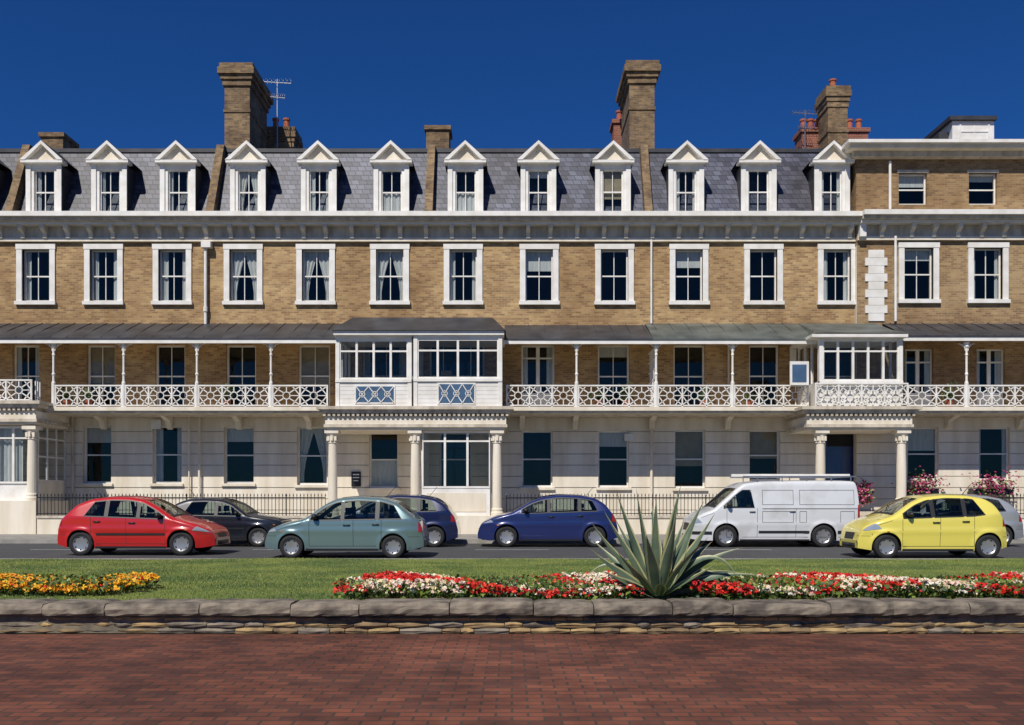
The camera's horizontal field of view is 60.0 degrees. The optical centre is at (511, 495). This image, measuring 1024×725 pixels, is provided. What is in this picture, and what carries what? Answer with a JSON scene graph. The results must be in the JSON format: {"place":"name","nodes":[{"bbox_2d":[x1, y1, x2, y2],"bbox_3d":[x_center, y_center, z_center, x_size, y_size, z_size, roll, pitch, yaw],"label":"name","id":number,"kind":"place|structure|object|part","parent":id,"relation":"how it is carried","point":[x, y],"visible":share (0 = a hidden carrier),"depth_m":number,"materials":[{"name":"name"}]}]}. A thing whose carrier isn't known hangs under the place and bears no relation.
{"place":"outdoors","nodes":[
{"label":"outdoors","id":0,"kind":"place"},
{"bbox_2d":[0,634,1023,724],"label":"promenade paving","id":1,"kind":"structure","parent":0,"point":[511,679],"depth_m":7.01,"materials":[{"name":"brick"}]},
{"bbox_2d":[0,557,1023,600],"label":"lawn","id":2,"kind":"structure","parent":0,"point":[265,573],"depth_m":15.63,"materials":[{"name":"green plant"}]},
{"bbox_2d":[0,571,159,595],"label":"marigold bed","id":3,"kind":"object","parent":2,"relation":"on","point":[25,583],"visible":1,"depth_m":10.78,"materials":[{"name":"yellow plant"}]},
{"bbox_2d":[588,486,758,597],"bbox_3d":[1.857,0.566,10.187,2.002,1.384,1.237,0,0,0],"label":"agave plant","id":4,"kind":"object","parent":2,"relation":"on","point":[672,566],"visible":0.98,"depth_m":10.09,"materials":[{"name":"green plant"}]},
{"bbox_2d":[333,570,1023,600],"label":"flower bed","id":5,"kind":"object","parent":2,"relation":"on","point":[815,584],"visible":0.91,"depth_m":10.00,"materials":[{"name":"red plant"}]},
{"bbox_2d":[0,543,1023,558],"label":"road","id":6,"kind":"structure","parent":0,"point":[468,550],"depth_m":22.77,"materials":[{"name":"grey asphalt"}]},
{"bbox_2d":[57,488,230,555],"bbox_3d":[-9.181,0.618,22.330,3.836,1.663,1.997,0,0,0],"label":"parked car","id":7,"kind":"object","parent":6,"relation":"on","point":[105,526],"visible":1,"depth_m":21.55,"materials":[{"name":"red paint"}]},
{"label":"windows","id":8,"kind":"part","parent":7,"relation":"part of","materials":[{"name":"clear glass"}]},
{"bbox_2d":[161,490,291,546],"bbox_3d":[-8.361,0.620,26.010,3.756,1.658,1.957,0,0,0],"label":"parked car","id":9,"kind":"object","parent":6,"relation":"on","point":[254,527],"visible":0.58,"depth_m":25.26,"materials":[{"name":"black paint"}]},
{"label":"windows","id":10,"kind":"part","parent":9,"relation":"part of","materials":[{"name":"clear glass"}]},
{"bbox_2d":[265,486,428,557],"bbox_3d":[-3.919,0.605,21.290,3.726,1.689,1.917,0,0,0],"label":"parked car","id":11,"kind":"object","parent":6,"relation":"on","point":[392,536],"visible":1,"depth_m":20.54,"materials":[{"name":"teal paint"}]},
{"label":"windows","id":12,"kind":"part","parent":11,"relation":"part of","materials":[{"name":"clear glass"}]},
{"bbox_2d":[333,490,460,546],"bbox_3d":[-3.535,0.591,25.850,3.996,1.717,2.037,0,0,0],"label":"parked car","id":13,"kind":"object","parent":6,"relation":"on","point":[442,522],"visible":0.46,"depth_m":25.07,"materials":[{"name":"blue paint"}]},
{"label":"windows","id":14,"kind":"part","parent":13,"relation":"part of","materials":[{"name":"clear glass"}]},
{"bbox_2d":[31,549,770,549],"bbox_3d":[0.000,1.446,23.950,98.000,0.001,0.100,0,0,0],"label":"road marking","id":15,"kind":"object","parent":6,"relation":"on","point":[475,549],"visible":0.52,"depth_m":23.98,"materials":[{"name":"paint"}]},
{"bbox_2d":[478,489,617,546],"bbox_3d":[1.017,0.591,25.850,3.996,1.717,2.037,0,0,0],"label":"parked car","id":16,"kind":"object","parent":6,"relation":"on","point":[509,528],"visible":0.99,"depth_m":25.03,"materials":[{"name":"blue paint"}]},
{"bbox_2d":[681,474,859,546],"bbox_3d":[7.446,0.407,25.930,4.786,2.084,2.228,0,0,0],"label":"parked van","id":17,"kind":"object","parent":6,"relation":"on","point":[820,513],"visible":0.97,"depth_m":25.03,"materials":[{"name":"white paint"}]},
{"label":"windows","id":18,"kind":"part","parent":17,"relation":"part of","materials":[{"name":"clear glass"}]},
{"bbox_2d":[840,484,1006,557],"bbox_3d":[9.754,0.584,21.200,3.436,1.731,1.937,0,0,0],"label":"parked car","id":19,"kind":"object","parent":6,"relation":"on","point":[961,527],"visible":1,"depth_m":20.45,"materials":[{"name":"yellow paint"}]},
{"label":"windows","id":20,"kind":"part","parent":19,"relation":"part of","materials":[{"name":"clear glass"}]},
{"bbox_2d":[892,487,1023,546],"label":"parked car","id":21,"kind":"object","parent":6,"relation":"on","point":[1012,519],"visible":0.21,"depth_m":25.27,"materials":[{"name":"silver metal"}]},
{"bbox_2d":[0,534,1023,542],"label":"pavement","id":22,"kind":"structure","parent":0,"point":[52,538],"depth_m":27.10,"materials":[{"name":"grey concrete"}]},
{"bbox_2d":[0,633,1023,633],"bbox_3d":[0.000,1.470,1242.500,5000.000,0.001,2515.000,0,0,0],"label":"ground","id":23,"kind":"structure","parent":0,"point":[439,633],"depth_m":9.48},
{"bbox_2d":[0,242,854,514],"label":"walls","id":24,"kind":"structure","parent":23,"relation":"on","point":[575,461],"depth_m":34.00,"materials":[{"name":"brown brick"}]},
{"bbox_2d":[412,343,421,380],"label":"window glazing","id":25,"kind":"structure","parent":24,"relation":"attached to","point":[419,362],"depth_m":33.00,"materials":[{"name":"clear glass"}]},
{"bbox_2d":[0,172,846,485],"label":"curtains","id":26,"kind":"object","parent":24,"relation":"attached to","point":[688,444],"visible":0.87,"depth_m":34.25,"materials":[{"name":"fabric"}]},
{"bbox_2d":[0,140,850,210],"bbox_3d":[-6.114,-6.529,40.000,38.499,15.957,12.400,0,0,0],"label":"roof","id":27,"kind":"structure","parent":24,"relation":"on","point":[428,180],"depth_m":34.75,"materials":[{"name":"stone"}]},
{"bbox_2d":[263,79,291,147],"bbox_3d":[-10.322,-16.781,39.000,1.214,3.083,0.500,0,0,0],"label":"tv antenna","id":28,"kind":"object","parent":27,"relation":"on","point":[277,96],"visible":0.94,"depth_m":38.98,"materials":[{"name":"metal"}]},
{"bbox_2d":[38,60,869,147],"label":"chimneys","id":29,"kind":"object","parent":27,"relation":"on","point":[248,101],"visible":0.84,"depth_m":38.26,"materials":[{"name":"brick"}]},
{"bbox_2d":[792,110,817,147],"bbox_3d":[13.050,-16.312,39.500,1.114,1.754,0.500,0,0,0],"label":"tv antenna","id":30,"kind":"object","parent":29,"relation":"attached to","point":[805,126],"visible":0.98,"depth_m":39.49,"materials":[{"name":"metal"}]},
{"bbox_2d":[0,140,898,490],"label":"frames and cornices","id":31,"kind":"structure","parent":24,"relation":"on","point":[404,224],"depth_m":33.92,"materials":[{"name":"white paint"}]},
{"bbox_2d":[71,161,896,511],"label":"pipes and plaques","id":32,"kind":"object","parent":24,"relation":"attached to","point":[355,477],"visible":0.81,"depth_m":33.82,"materials":[{"name":"white paint"}]},
{"bbox_2d":[0,335,922,533],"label":"porches and bays","id":33,"kind":"object","parent":23,"relation":"on","point":[415,407],"visible":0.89,"depth_m":31.53,"materials":[{"name":"white paint"}]},
{"bbox_2d":[0,317,1023,347],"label":"verandah canopies","id":34,"kind":"object","parent":33,"relation":"on","point":[799,335],"visible":0.98,"depth_m":32.34,"materials":[{"name":"grey metal"}]},
{"bbox_2d":[43,342,1023,429],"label":"balconies","id":35,"kind":"structure","parent":33,"relation":"on","point":[652,412],"depth_m":32.13,"materials":[{"name":"beige paint"}]},
{"bbox_2d":[58,381,74,406],"bbox_3d":[-16.343,-3.719,32.502,0.660,0.984,0.530,0,0,0],"label":"potted plant","id":36,"kind":"object","parent":35,"relation":"on","point":[66,395],"visible":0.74,"depth_m":32.43,"materials":[{"name":"green plant"}]},
{"bbox_2d":[79,388,98,406],"bbox_3d":[-15.512,-3.612,32.523,0.692,0.771,0.714,0,0,34],"label":"potted plant","id":37,"kind":"object","parent":35,"relation":"on","point":[88,397],"visible":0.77,"depth_m":32.43,"materials":[{"name":"green plant"}]},
{"bbox_2d":[217,383,233,406],"bbox_3d":[-10.478,-3.677,32.475,0.626,0.900,0.545,0,0,0],"label":"potted plant","id":38,"kind":"object","parent":35,"relation":"on","point":[226,397],"visible":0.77,"depth_m":32.44,"materials":[{"name":"green plant"}]},
{"bbox_2d":[589,383,609,406],"bbox_3d":[3.216,-3.687,32.512,0.841,0.921,0.651,0,0,0],"label":"potted plant","id":39,"kind":"object","parent":35,"relation":"on","point":[598,398],"visible":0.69,"depth_m":32.43,"materials":[{"name":"green plant"}]},
{"bbox_2d":[618,375,633,406],"bbox_3d":[4.213,-3.874,32.486,0.672,1.296,0.546,0,0,0],"label":"potted plant","id":40,"kind":"object","parent":35,"relation":"on","point":[625,397],"visible":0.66,"depth_m":32.43,"materials":[{"name":"green plant"}]},
{"bbox_2d":[696,382,710,406],"bbox_3d":[7.060,-3.703,32.497,0.559,0.952,0.478,0,0,-17],"label":"potted plant","id":41,"kind":"object","parent":35,"relation":"on","point":[702,398],"visible":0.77,"depth_m":32.45,"materials":[{"name":"green plant"}]},
{"bbox_2d":[743,391,756,406],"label":"potted plant","id":42,"kind":"object","parent":35,"relation":"on","point":[749,402],"visible":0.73,"depth_m":32.40,"materials":[{"name":"green plant"}]},
{"bbox_2d":[940,380,958,406],"bbox_3d":[15.988,-3.747,32.482,0.594,1.041,0.556,0,0,-36],"label":"potted plant","id":43,"kind":"object","parent":35,"relation":"on","point":[947,402],"visible":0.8,"depth_m":32.44,"materials":[{"name":"green plant"}]},
{"bbox_2d":[855,478,875,506],"bbox_3d":[13.194,-0.135,33.330,0.952,1.086,0.741,0,0,0],"label":"flower window box","id":44,"kind":"object","parent":33,"relation":"on","point":[864,495],"visible":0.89,"depth_m":33.18,"materials":[{"name":"pink plant"}]},
{"bbox_2d":[0,558,1001,559],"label":"kerb","id":45,"kind":"structure","parent":23,"relation":"on","point":[505,558],"depth_m":19.94,"materials":[{"name":"grey concrete"}]},
{"bbox_2d":[0,597,1023,633],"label":"stone wall","id":46,"kind":"structure","parent":23,"relation":"on","point":[520,615],"depth_m":9.35,"materials":[{"name":"stone"}]},
{"bbox_2d":[22,182,1001,485],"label":"room interiors","id":47,"kind":"object","parent":23,"relation":"on","point":[536,456],"depth_m":35.60,"materials":[{"name":"black"}]},
{"bbox_2d":[36,515,1023,533],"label":"plinth wall","id":48,"kind":"structure","parent":23,"relation":"on","point":[48,524],"depth_m":31.00,"materials":[{"name":"beige paint"}]},
{"bbox_2d":[36,493,325,515],"bbox_3d":[-11.626,0.297,31.150,10.183,0.789,0.084,0,0,0],"label":"iron railing","id":49,"kind":"object","parent":48,"relation":"on","point":[186,497],"visible":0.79,"depth_m":31.14,"materials":[{"name":"black metal"}]},
{"bbox_2d":[506,493,735,515],"bbox_3d":[4.976,0.297,31.150,10.410,0.789,0.084,0,0,0],"label":"iron railing","id":50,"kind":"object","parent":48,"relation":"on","point":[641,497],"visible":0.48,"depth_m":31.14,"materials":[{"name":"black metal"}]},
{"bbox_2d":[913,493,1023,515],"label":"iron railing","id":51,"kind":"object","parent":48,"relation":"on","point":[1013,497],"visible":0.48,"depth_m":31.14,"materials":[{"name":"black metal"}]},
{"bbox_2d":[0,0,1023,147],"label":"sky","id":52,"kind":"structure","parent":0,"point":[124,73],"materials":[{"name":"blue"}]},
{"bbox_2d":[839,159,1023,514],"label":"walls","id":53,"kind":"structure","parent":0,"point":[946,187],"depth_m":33.80,"materials":[{"name":"brown brick"}]},
{"bbox_2d":[891,466,949,494],"bbox_3d":[15.338,-0.488,33.185,2.117,1.338,1.029,0,0,0],"label":"flower window box","id":54,"kind":"object","parent":53,"relation":"attached to","point":[918,490],"visible":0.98,"depth_m":33.23,"materials":[{"name":"pink plant"}]},
{"bbox_2d":[841,122,1023,479],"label":"frames and cornices","id":55,"kind":"structure","parent":53,"relation":"on","point":[944,224],"depth_m":33.72,"materials":[{"name":"white paint"}]},
{"bbox_2d":[899,176,1004,477],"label":"curtains","id":56,"kind":"object","parent":53,"relation":"attached to","point":[920,439],"visible":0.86,"depth_m":34.05,"materials":[{"name":"fabric"}]},
{"bbox_2d":[961,466,1020,501],"bbox_3d":[18.189,-0.449,33.263,2.646,1.323,0.875,0,0,0],"label":"flower window box","id":57,"kind":"object","parent":53,"relation":"attached to","point":[997,490],"visible":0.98,"depth_m":33.25,"materials":[{"name":"pink plant"}]},
{"bbox_2d":[924,116,996,138],"bbox_3d":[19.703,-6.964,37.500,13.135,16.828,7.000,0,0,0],"label":"roof","id":58,"kind":"structure","parent":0,"point":[948,128],"depth_m":36.00,"materials":[{"name":"paint"}]}
]}

